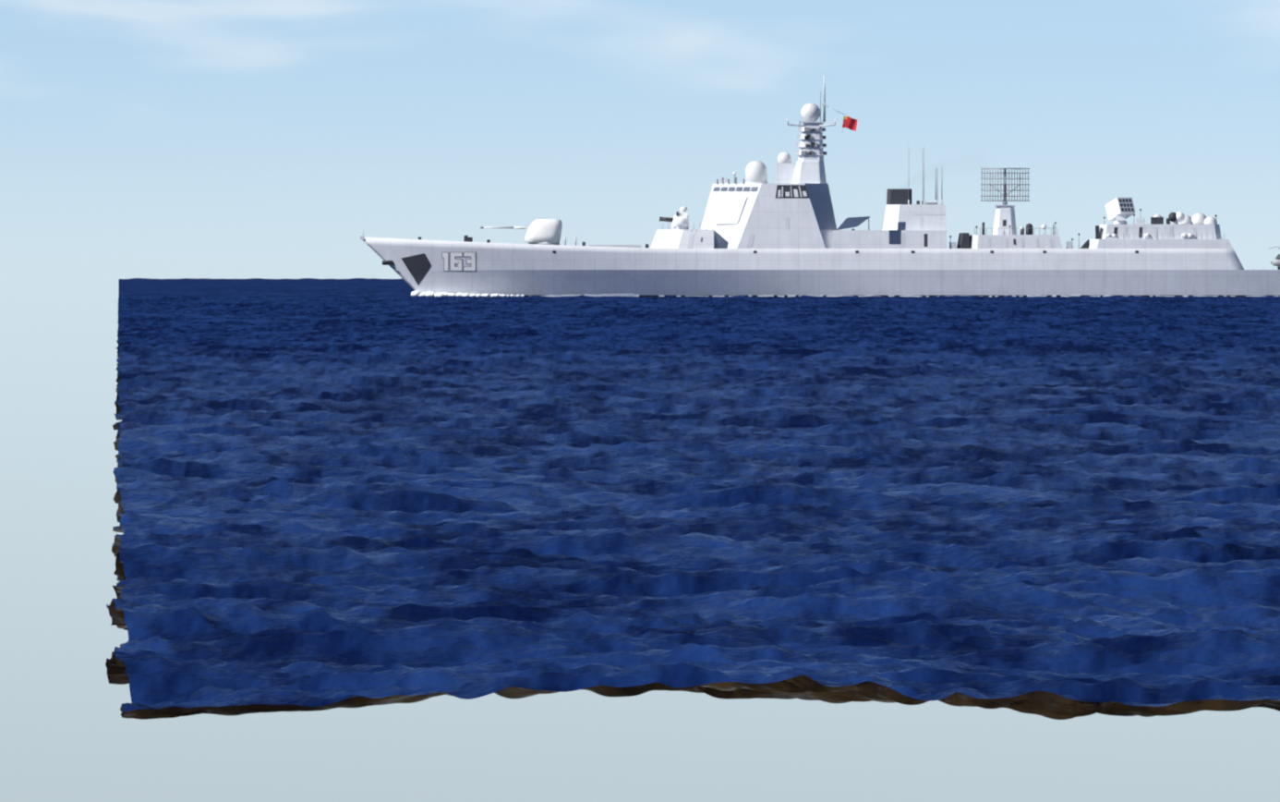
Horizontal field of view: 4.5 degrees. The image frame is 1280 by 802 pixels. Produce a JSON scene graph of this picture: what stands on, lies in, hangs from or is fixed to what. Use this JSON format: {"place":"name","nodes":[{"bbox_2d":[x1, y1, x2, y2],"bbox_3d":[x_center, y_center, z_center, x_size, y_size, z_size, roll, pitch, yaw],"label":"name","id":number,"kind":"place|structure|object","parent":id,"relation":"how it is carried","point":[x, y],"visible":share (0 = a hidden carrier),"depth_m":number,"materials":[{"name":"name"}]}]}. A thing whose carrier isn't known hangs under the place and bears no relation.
{"place":"outdoors","nodes":[
{"label":"outdoors","id":0,"kind":"place"},
{"bbox_2d":[0,0,1279,801],"label":"sky","id":1,"kind":"structure","parent":0,"point":[139,138],"materials":[{"name":"blue"}]},
{"bbox_2d":[105,277,1279,719],"bbox_3d":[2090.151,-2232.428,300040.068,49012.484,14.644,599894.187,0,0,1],"label":"sea","id":2,"kind":"structure","parent":0,"point":[353,492],"depth_m":193.29,"materials":[{"name":"liquid"}]},
{"bbox_2d":[359,75,1279,297],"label":"destroyer","id":3,"kind":"object","parent":2,"relation":"on","point":[756,235],"visible":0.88,"depth_m":2492.22,"materials":[{"name":"paint"}]},
{"bbox_2d":[1269,246,1279,269],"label":"helicopter","id":4,"kind":"object","parent":3,"relation":"on","point":[1275,261],"visible":1,"depth_m":2499.23,"materials":[{"name":"paint"}]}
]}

